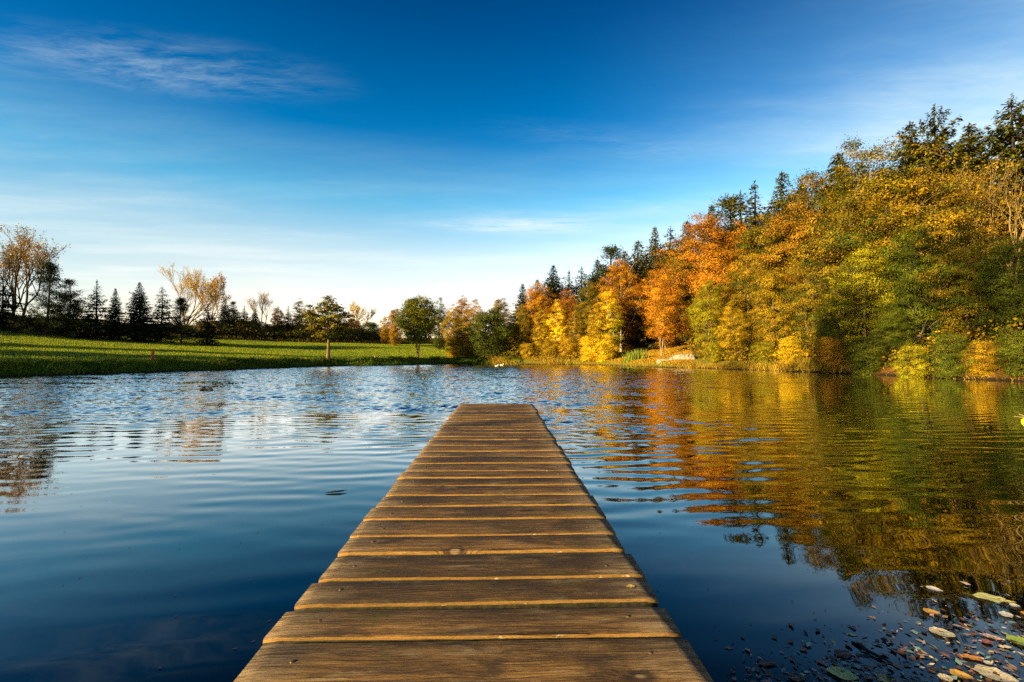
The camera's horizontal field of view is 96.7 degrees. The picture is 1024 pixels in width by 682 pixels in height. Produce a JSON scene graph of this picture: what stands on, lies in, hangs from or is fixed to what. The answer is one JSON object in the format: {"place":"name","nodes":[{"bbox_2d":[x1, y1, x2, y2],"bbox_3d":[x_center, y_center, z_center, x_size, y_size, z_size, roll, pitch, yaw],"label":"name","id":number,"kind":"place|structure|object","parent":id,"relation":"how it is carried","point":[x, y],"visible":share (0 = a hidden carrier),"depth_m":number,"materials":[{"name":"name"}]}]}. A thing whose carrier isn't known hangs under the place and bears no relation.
{"place":"outdoors","nodes":[
{"label":"outdoors","id":0,"kind":"place"},
{"bbox_2d":[0,364,1023,681],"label":"water","id":1,"kind":"structure","parent":0,"point":[210,534],"depth_m":2.95,"materials":[{"name":"liquid"}]},
{"bbox_2d":[233,404,713,681],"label":"jetty","id":2,"kind":"object","parent":1,"relation":"on","point":[483,544],"visible":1,"depth_m":1.24,"materials":[{"name":"brown wood"}]},
{"bbox_2d":[725,577,1023,681],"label":"leaf litter","id":3,"kind":"object","parent":1,"relation":"in","point":[921,652],"visible":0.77,"depth_m":1.40,"materials":[{"name":"plant"}]},
{"bbox_2d":[816,665,858,679],"bbox_3d":[0.956,0.972,1.338,0.103,0.005,0.054,-1,-2,26],"label":"fallen leaf","id":4,"kind":"object","parent":3,"relation":"on","point":[846,674],"visible":1,"depth_m":1.34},
{"bbox_2d":[961,663,1018,681],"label":"fallen leaf","id":5,"kind":"object","parent":1,"relation":"on","point":[984,670],"visible":1,"depth_m":1.33,"materials":[{"name":"plant"}]},
{"bbox_2d":[0,317,1023,381],"bbox_3d":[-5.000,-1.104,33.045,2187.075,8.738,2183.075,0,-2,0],"label":"ground","id":6,"kind":"structure","parent":0,"point":[886,372],"depth_m":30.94,"materials":[{"name":"plant"}]},
{"bbox_2d":[0,274,29,332],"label":"spruce tree","id":7,"kind":"object","parent":6,"relation":"on","point":[4,304],"visible":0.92,"depth_m":35.40,"materials":[{"name":"green plant"}]},
{"bbox_2d":[0,223,70,324],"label":"sparse tree","id":8,"kind":"object","parent":6,"relation":"on","point":[13,258],"visible":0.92,"depth_m":37.41,"materials":[{"name":"brown plant"}]},
{"bbox_2d":[7,260,87,335],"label":"pine tree","id":9,"kind":"object","parent":6,"relation":"on","point":[51,269],"visible":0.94,"depth_m":35.98,"materials":[{"name":"green plant"}]},
{"bbox_2d":[25,278,95,336],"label":"pine tree","id":10,"kind":"object","parent":6,"relation":"on","point":[75,312],"visible":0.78,"depth_m":36.98,"materials":[{"name":"green plant"}]},
{"bbox_2d":[62,280,120,338],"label":"spruce tree","id":11,"kind":"object","parent":6,"relation":"on","point":[98,327],"visible":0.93,"depth_m":38.24,"materials":[{"name":"green plant"}]},
{"bbox_2d":[102,288,127,339],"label":"spruce tree","id":12,"kind":"object","parent":6,"relation":"on","point":[115,314],"visible":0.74,"depth_m":39.70,"materials":[{"name":"green plant"}]},
{"bbox_2d":[110,282,162,342],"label":"spruce tree","id":13,"kind":"object","parent":6,"relation":"on","point":[137,326],"visible":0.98,"depth_m":39.53,"materials":[{"name":"green plant"}]},
{"bbox_2d":[147,287,181,342],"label":"spruce tree","id":14,"kind":"object","parent":6,"relation":"on","point":[163,324],"visible":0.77,"depth_m":41.60,"materials":[{"name":"green plant"}]},
{"bbox_2d":[163,297,202,342],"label":"pine tree","id":15,"kind":"object","parent":6,"relation":"on","point":[180,309],"visible":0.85,"depth_m":43.34,"materials":[{"name":"green plant"}]},
{"bbox_2d":[160,262,230,324],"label":"sparse tree","id":16,"kind":"object","parent":6,"relation":"on","point":[187,281],"visible":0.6,"depth_m":54.17,"materials":[{"name":"orange plant"}]},
{"bbox_2d":[185,304,226,345],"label":"spruce tree","id":17,"kind":"object","parent":6,"relation":"on","point":[207,340],"visible":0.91,"depth_m":42.37,"materials":[{"name":"green plant"}]},
{"bbox_2d":[188,271,230,322],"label":"sparse tree","id":18,"kind":"object","parent":6,"relation":"on","point":[215,286],"visible":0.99,"depth_m":52.41,"materials":[{"name":"orange plant"}]},
{"bbox_2d":[214,298,235,326],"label":"spruce tree","id":19,"kind":"object","parent":6,"relation":"on","point":[224,313],"visible":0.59,"depth_m":54.16,"materials":[{"name":"green plant"}]},
{"bbox_2d":[0,322,491,343],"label":"rough herbs","id":20,"kind":"object","parent":6,"relation":"on","point":[289,339],"visible":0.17,"depth_m":56.07,"materials":[{"name":"green plant"}]},
{"bbox_2d":[244,290,277,327],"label":"sparse tree","id":21,"kind":"object","parent":6,"relation":"on","point":[264,300],"visible":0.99,"depth_m":56.59,"materials":[{"name":"beige plant"}]},
{"bbox_2d":[0,355,522,375],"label":"bank grass","id":22,"kind":"structure","parent":6,"relation":"on","point":[221,363],"depth_m":26.32,"materials":[{"name":"plant"}]},
{"bbox_2d":[192,317,394,342],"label":"wood","id":23,"kind":"object","parent":6,"relation":"on","point":[248,328],"visible":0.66,"depth_m":57.24,"materials":[{"name":"green plant"}]},
{"bbox_2d":[291,298,306,330],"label":"slender tree","id":24,"kind":"object","parent":6,"relation":"on","point":[299,318],"visible":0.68,"depth_m":59.53,"materials":[{"name":"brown plant"}]},
{"bbox_2d":[297,295,361,360],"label":"lawn tree","id":25,"kind":"object","parent":6,"relation":"on","point":[325,319],"visible":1,"depth_m":35.37,"materials":[{"name":"green plant"}]},
{"bbox_2d":[349,300,377,328],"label":"sparse tree","id":26,"kind":"object","parent":6,"relation":"on","point":[353,310],"visible":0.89,"depth_m":67.25,"materials":[{"name":"orange plant"}]},
{"bbox_2d":[385,309,403,345],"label":"broadleaf tree","id":27,"kind":"object","parent":6,"relation":"on","point":[395,334],"visible":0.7,"depth_m":59.41,"materials":[{"name":"orange plant"}]},
{"bbox_2d":[388,295,443,356],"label":"broadleaf tree","id":28,"kind":"object","parent":6,"relation":"on","point":[416,323],"visible":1,"depth_m":40.78,"materials":[{"name":"green plant"}]},
{"bbox_2d":[430,297,452,349],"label":"broadleaf tree","id":29,"kind":"object","parent":6,"relation":"on","point":[440,340],"visible":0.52,"depth_m":55.74,"materials":[{"name":"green plant"}]},
{"bbox_2d":[438,304,463,354],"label":"broadleaf tree","id":30,"kind":"object","parent":6,"relation":"on","point":[449,332],"visible":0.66,"depth_m":46.69,"materials":[{"name":"orange plant"}]},
{"bbox_2d":[445,339,463,357],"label":"shrub","id":31,"kind":"object","parent":6,"relation":"on","point":[453,352],"visible":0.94,"depth_m":44.35,"materials":[{"name":"brown plant"}]},
{"bbox_2d":[452,324,480,356],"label":"shrub","id":32,"kind":"object","parent":6,"relation":"on","point":[466,349],"visible":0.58,"depth_m":44.94,"materials":[{"name":"green plant"}]},
{"bbox_2d":[459,299,485,346],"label":"broadleaf tree","id":33,"kind":"object","parent":6,"relation":"on","point":[473,313],"visible":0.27,"depth_m":51.98,"materials":[{"name":"orange plant"}]},
{"bbox_2d":[454,308,519,361],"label":"shrub","id":34,"kind":"object","parent":6,"relation":"on","point":[491,321],"visible":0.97,"depth_m":42.34,"materials":[{"name":"green plant"}]},
{"bbox_2d":[487,297,515,348],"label":"broadleaf tree","id":35,"kind":"object","parent":6,"relation":"on","point":[499,306],"visible":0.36,"depth_m":50.39,"materials":[{"name":"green plant"}]},
{"bbox_2d":[510,284,532,339],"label":"spruce tree","id":36,"kind":"object","parent":6,"relation":"on","point":[522,299],"visible":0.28,"depth_m":55.94,"materials":[{"name":"green plant"}]},
{"bbox_2d":[508,303,535,355],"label":"broadleaf tree","id":37,"kind":"object","parent":6,"relation":"on","point":[526,322],"visible":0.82,"depth_m":43.94,"materials":[{"name":"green plant"}]},
{"bbox_2d":[518,280,556,343],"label":"broadleaf tree","id":38,"kind":"object","parent":6,"relation":"on","point":[537,304],"visible":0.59,"depth_m":48.34,"materials":[{"name":"orange plant"}]},
{"bbox_2d":[529,308,549,356],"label":"slender tree","id":39,"kind":"object","parent":6,"relation":"on","point":[538,327],"visible":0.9,"depth_m":41.85,"materials":[{"name":"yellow plant"}]},
{"bbox_2d":[540,339,558,357],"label":"shrub","id":40,"kind":"object","parent":6,"relation":"on","point":[548,348],"visible":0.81,"depth_m":40.75,"materials":[{"name":"orange plant"}]},
{"bbox_2d":[528,265,575,341],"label":"spruce tree","id":41,"kind":"object","parent":6,"relation":"on","point":[553,284],"visible":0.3,"depth_m":52.13,"materials":[{"name":"green plant"}]},
{"bbox_2d":[545,299,567,356],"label":"slender tree","id":42,"kind":"object","parent":6,"relation":"on","point":[560,331],"visible":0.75,"depth_m":41.40,"materials":[{"name":"yellow plant"}]},
{"bbox_2d":[547,285,580,345],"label":"broadleaf tree","id":43,"kind":"object","parent":6,"relation":"on","point":[568,305],"visible":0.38,"depth_m":47.42,"materials":[{"name":"orange plant"}]},
{"bbox_2d":[558,336,579,359],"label":"shrub","id":44,"kind":"object","parent":6,"relation":"on","point":[565,343],"visible":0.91,"depth_m":40.22,"materials":[{"name":"orange plant"}]},
{"bbox_2d":[564,308,582,356],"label":"slender tree","id":45,"kind":"object","parent":6,"relation":"on","point":[576,331],"visible":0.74,"depth_m":40.99,"materials":[{"name":"yellow plant"}]},
{"bbox_2d":[573,280,601,338],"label":"broadleaf tree","id":46,"kind":"object","parent":6,"relation":"on","point":[588,303],"visible":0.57,"depth_m":45.67,"materials":[{"name":"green plant"}]},
{"bbox_2d":[577,336,599,360],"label":"shrub","id":47,"kind":"object","parent":6,"relation":"on","point":[586,348],"visible":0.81,"depth_m":38.85,"materials":[{"name":"yellow plant"}]},
{"bbox_2d":[585,304,609,358],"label":"slender tree","id":48,"kind":"object","parent":6,"relation":"on","point":[593,326],"visible":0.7,"depth_m":39.06,"materials":[{"name":"yellow plant"}]},
{"bbox_2d":[575,244,628,326],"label":"pine tree","id":49,"kind":"object","parent":6,"relation":"on","point":[611,251],"visible":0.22,"depth_m":52.25,"materials":[{"name":"green plant"}]},
{"bbox_2d":[589,331,620,362],"bbox_3d":[7.874,0.536,38.392,3.106,2.938,2.976,-1,-2,34],"label":"shrub","id":50,"kind":"object","parent":6,"relation":"on","point":[603,347],"visible":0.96,"depth_m":38.06,"materials":[{"name":"yellow plant"}]},
{"bbox_2d":[590,288,622,352],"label":"slender tree","id":51,"kind":"object","parent":6,"relation":"on","point":[608,297],"visible":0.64,"depth_m":39.51,"materials":[{"name":"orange plant"}]},
{"bbox_2d":[603,300,624,356],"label":"slender tree","id":52,"kind":"object","parent":6,"relation":"on","point":[615,341],"visible":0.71,"depth_m":39.01,"materials":[{"name":"yellow plant"}]},
{"bbox_2d":[589,258,646,351],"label":"broadleaf tree","id":53,"kind":"object","parent":6,"relation":"on","point":[626,303],"visible":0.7,"depth_m":41.91,"materials":[{"name":"orange plant"}]},
{"bbox_2d":[619,349,650,365],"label":"reed clump","id":54,"kind":"object","parent":6,"relation":"on","point":[636,355],"visible":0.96,"depth_m":35.56,"materials":[{"name":"green plant"}]},
{"bbox_2d":[591,240,681,350],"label":"spruce tree","id":55,"kind":"object","parent":6,"relation":"on","point":[643,339],"visible":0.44,"depth_m":43.06,"materials":[{"name":"green plant"}]},
{"bbox_2d":[606,344,691,364],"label":"clearing grass","id":56,"kind":"structure","parent":6,"relation":"on","point":[666,352],"depth_m":36.96,"materials":[{"name":"plant"}]},
{"bbox_2d":[631,266,687,355],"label":"beech tree","id":57,"kind":"object","parent":6,"relation":"on","point":[657,312],"visible":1,"depth_m":35.28,"materials":[{"name":"orange plant"}]},
{"bbox_2d":[640,226,688,325],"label":"spruce tree","id":58,"kind":"object","parent":6,"relation":"on","point":[653,260],"visible":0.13,"depth_m":47.89,"materials":[{"name":"green plant"}]},
{"bbox_2d":[647,259,682,348],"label":"slender tree","id":59,"kind":"object","parent":6,"relation":"on","point":[665,340],"visible":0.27,"depth_m":40.56,"materials":[{"name":"orange plant"}]},
{"bbox_2d":[654,236,710,344],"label":"broadleaf tree","id":60,"kind":"object","parent":6,"relation":"on","point":[675,268],"visible":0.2,"depth_m":40.93,"materials":[{"name":"orange plant"}]},
{"bbox_2d":[650,210,738,336],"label":"broadleaf tree","id":61,"kind":"object","parent":6,"relation":"on","point":[710,227],"visible":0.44,"depth_m":39.53,"materials":[{"name":"orange plant"}]},
{"bbox_2d":[682,280,736,356],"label":"broadleaf tree","id":62,"kind":"object","parent":6,"relation":"on","point":[704,319],"visible":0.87,"depth_m":31.84,"materials":[{"name":"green plant"}]},
{"bbox_2d":[678,238,749,342],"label":"beech tree","id":63,"kind":"object","parent":6,"relation":"on","point":[717,274],"visible":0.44,"depth_m":35.66,"materials":[{"name":"orange plant"}]},
{"bbox_2d":[702,342,725,363],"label":"shrub","id":64,"kind":"object","parent":6,"relation":"on","point":[713,345],"visible":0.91,"depth_m":29.77,"materials":[{"name":"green plant"}]},
{"bbox_2d":[679,192,754,320],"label":"pine tree","id":65,"kind":"object","parent":6,"relation":"on","point":[726,204],"visible":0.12,"depth_m":41.31,"materials":[{"name":"green plant"}]},
{"bbox_2d":[678,190,761,316],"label":"spruce tree","id":66,"kind":"object","parent":6,"relation":"on","point":[688,297],"visible":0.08,"depth_m":40.23,"materials":[{"name":"green plant"}]},
{"bbox_2d":[713,302,752,360],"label":"broadleaf tree","id":67,"kind":"object","parent":6,"relation":"on","point":[737,337],"visible":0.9,"depth_m":29.53,"materials":[{"name":"yellow plant"}]},
{"bbox_2d":[666,180,805,344],"bbox_3d":[22.619,-6.894,40.540,15.382,14.517,11.945,1,-2,-38],"label":"spruce tree","id":68,"kind":"object","parent":6,"relation":"on","point":[754,187],"visible":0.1,"depth_m":39.85,"materials":[{"name":"green plant"}]},
{"bbox_2d":[715,218,759,333],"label":"slender tree","id":69,"kind":"object","parent":6,"relation":"on","point":[734,238],"visible":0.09,"depth_m":37.00,"materials":[{"name":"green plant"}]},
{"bbox_2d":[714,246,775,349],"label":"broadleaf tree","id":70,"kind":"object","parent":6,"relation":"on","point":[748,301],"visible":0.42,"depth_m":32.33,"materials":[{"name":"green plant"}]},
{"bbox_2d":[478,295,1023,366],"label":"undergrowth","id":71,"kind":"object","parent":6,"relation":"on","point":[745,351],"visible":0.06,"depth_m":26.44,"materials":[{"name":"yellow plant"}]},
{"bbox_2d":[482,355,1023,380],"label":"shore grass","id":72,"kind":"structure","parent":6,"relation":"on","point":[791,367],"depth_m":27.39,"materials":[{"name":"plant"}]},
{"bbox_2d":[749,340,775,362],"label":"shrub","id":73,"kind":"object","parent":6,"relation":"on","point":[763,348],"visible":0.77,"depth_m":26.89,"materials":[{"name":"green plant"}]},
{"bbox_2d":[727,210,799,331],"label":"broadleaf tree","id":74,"kind":"object","parent":6,"relation":"on","point":[751,232],"visible":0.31,"depth_m":33.87,"materials":[{"name":"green plant"}]},
{"bbox_2d":[740,171,804,322],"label":"spruce tree","id":75,"kind":"object","parent":6,"relation":"on","point":[781,193],"visible":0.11,"depth_m":38.18,"materials":[{"name":"green plant"}]},
{"bbox_2d":[744,267,802,356],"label":"broadleaf tree","id":76,"kind":"object","parent":6,"relation":"on","point":[767,293],"visible":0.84,"depth_m":27.81,"materials":[{"name":"yellow plant"}]},
{"bbox_2d":[769,335,810,364],"bbox_3d":[15.459,0.547,25.371,1.786,1.738,2.190,1,-2,-41],"label":"shrub","id":77,"kind":"object","parent":6,"relation":"on","point":[787,345],"visible":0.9,"depth_m":25.07,"materials":[{"name":"yellow plant"}]},
{"bbox_2d":[742,197,840,339],"bbox_3d":[20.859,-4.817,33.246,7.646,10.817,6.800,-1,-2,26],"label":"broadleaf tree","id":78,"kind":"object","parent":6,"relation":"on","point":[796,235],"visible":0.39,"depth_m":32.12,"materials":[{"name":"yellow plant"}]},
{"bbox_2d":[760,167,859,327],"bbox_3d":[22.635,-6.648,34.594,8.377,12.881,7.715,1,-2,-27],"label":"broadleaf tree","id":79,"kind":"object","parent":6,"relation":"on","point":[801,195],"visible":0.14,"depth_m":33.86,"materials":[{"name":"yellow plant"}]},
{"bbox_2d":[779,240,852,356],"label":"broadleaf tree","id":80,"kind":"object","parent":6,"relation":"on","point":[808,300],"visible":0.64,"depth_m":26.48,"materials":[{"name":"green plant"}]},
{"bbox_2d":[794,152,861,313],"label":"spruce tree","id":81,"kind":"object","parent":6,"relation":"on","point":[838,155],"visible":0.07,"depth_m":34.56,"materials":[{"name":"green plant"}]},
{"bbox_2d":[807,304,849,356],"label":"broadleaf tree","id":82,"kind":"object","parent":6,"relation":"on","point":[820,321],"visible":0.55,"depth_m":24.43,"materials":[{"name":"green plant"}]},
{"bbox_2d":[809,336,852,372],"bbox_3d":[15.919,0.704,22.599,2.261,2.032,1.958,-1,-2,42],"label":"shrub","id":83,"kind":"object","parent":6,"relation":"on","point":[826,352],"visible":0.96,"depth_m":22.41,"materials":[{"name":"brown plant"}]},
{"bbox_2d":[778,182,929,347],"bbox_3d":[19.329,-4.321,26.554,7.519,10.156,7.127,0,-2,-16],"label":"broadleaf tree","id":84,"kind":"object","parent":6,"relation":"on","point":[846,238],"visible":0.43,"depth_m":25.51,"materials":[{"name":"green plant"}]},
{"bbox_2d":[799,134,917,313],"bbox_3d":[22.802,-7.034,30.050,6.966,14.180,7.349,-1,-2,36],"label":"broadleaf tree","id":85,"kind":"object","parent":6,"relation":"on","point":[849,144],"visible":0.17,"depth_m":30.15,"materials":[{"name":"yellow plant"}]},
{"bbox_2d":[814,242,912,354],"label":"broadleaf tree","id":86,"kind":"object","parent":6,"relation":"on","point":[880,301],"visible":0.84,"depth_m":23.60,"materials":[{"name":"green plant"}]},
{"bbox_2d":[841,332,892,374],"bbox_3d":[16.279,0.656,20.819,2.277,2.153,2.181,0,-2,10],"label":"shrub","id":87,"kind":"object","parent":6,"relation":"on","point":[860,363],"visible":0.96,"depth_m":20.62,"materials":[{"name":"green plant"}]},
{"bbox_2d":[866,303,916,362],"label":"broadleaf tree","id":88,"kind":"object","parent":6,"relation":"on","point":[891,321],"visible":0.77,"depth_m":21.13,"materials":[{"name":"green plant"}]},
{"bbox_2d":[800,133,994,333],"bbox_3d":[24.004,-6.141,28.235,8.695,13.141,9.777,0,-2,-10],"label":"broadleaf tree","id":89,"kind":"object","parent":6,"relation":"on","point":[871,185],"visible":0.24,"depth_m":27.39,"materials":[{"name":"yellow plant"}]},
{"bbox_2d":[889,343,934,377],"bbox_3d":[16.323,0.892,18.538,1.445,1.718,1.772,0,-2,-16],"label":"shrub","id":90,"kind":"object","parent":6,"relation":"on","point":[905,354],"visible":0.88,"depth_m":18.45,"materials":[{"name":"yellow plant"}]},
{"bbox_2d":[886,121,943,203],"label":"spruce tree","id":91,"kind":"object","parent":6,"relation":"on","point":[911,135],"visible":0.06,"depth_m":33.76,"materials":[{"name":"green plant"}]},
{"bbox_2d":[869,225,973,354],"bbox_3d":[19.804,-2.371,22.292,3.837,6.406,4.166,-1,-2,30],"label":"broadleaf tree","id":92,"kind":"object","parent":6,"relation":"on","point":[914,320],"visible":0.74,"depth_m":21.84,"materials":[{"name":"green plant"}]},
{"bbox_2d":[851,164,1008,340],"bbox_3d":[23.047,-4.633,25.444,7.590,10.004,6.990,1,-2,-33],"label":"broadleaf tree","id":93,"kind":"object","parent":6,"relation":"on","point":[907,191],"visible":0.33,"depth_m":24.40,"materials":[{"name":"yellow plant"}]},
{"bbox_2d":[838,104,1023,298],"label":"old spruce tree","id":94,"kind":"object","parent":6,"relation":"on","point":[945,134],"visible":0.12,"depth_m":30.17,"materials":[{"name":"green plant"}]},
{"bbox_2d":[849,150,1023,321],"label":"sparse tree","id":95,"kind":"object","parent":6,"relation":"on","point":[1017,209],"visible":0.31,"depth_m":24.33,"materials":[{"name":"yellow plant"}]},
{"bbox_2d":[917,331,984,378],"bbox_3d":[16.965,0.564,17.550,1.667,1.982,2.044,1,-2,-38],"label":"shrub","id":96,"kind":"object","parent":6,"relation":"on","point":[951,367],"visible":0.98,"depth_m":17.44,"materials":[{"name":"green plant"}]},
{"bbox_2d":[906,222,1022,352],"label":"broadleaf tree","id":97,"kind":"object","parent":6,"relation":"on","point":[958,309],"visible":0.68,"depth_m":20.55,"materials":[{"name":"green plant"}]},
{"bbox_2d":[913,168,1023,310],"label":"broadleaf tree","id":98,"kind":"object","parent":6,"relation":"on","point":[999,230],"visible":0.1,"depth_m":26.04,"materials":[{"name":"yellow plant"}]},
{"bbox_2d":[956,122,998,188],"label":"spruce tree","id":99,"kind":"object","parent":6,"relation":"on","point":[969,130],"visible":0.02,"depth_m":34.66,"materials":[{"name":"green plant"}]},
{"bbox_2d":[955,336,1006,377],"bbox_3d":[17.466,0.630,16.950,1.413,1.642,1.476,0,-2,11],"label":"shrub","id":100,"kind":"object","parent":6,"relation":"on","point":[987,366],"visible":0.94,"depth_m":16.73,"materials":[{"name":"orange plant"}]},
{"bbox_2d":[945,234,1023,348],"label":"broadleaf tree","id":101,"kind":"object","parent":6,"relation":"on","point":[1005,301],"visible":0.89,"depth_m":19.03,"materials":[{"name":"green plant"}]},
{"bbox_2d":[968,93,1023,285],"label":"old spruce tree","id":102,"kind":"object","parent":6,"relation":"on","point":[1010,135],"visible":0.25,"depth_m":30.00,"materials":[{"name":"green plant"}]},
{"bbox_2d":[990,328,1023,377],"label":"shrub","id":103,"kind":"object","parent":6,"relation":"on","point":[1016,349],"visible":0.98,"depth_m":15.95,"materials":[{"name":"green plant"}]},
{"bbox_2d":[0,0,1023,337],"label":"sky","id":104,"kind":"structure","parent":0,"point":[373,154],"materials":[{"name":"blue"}]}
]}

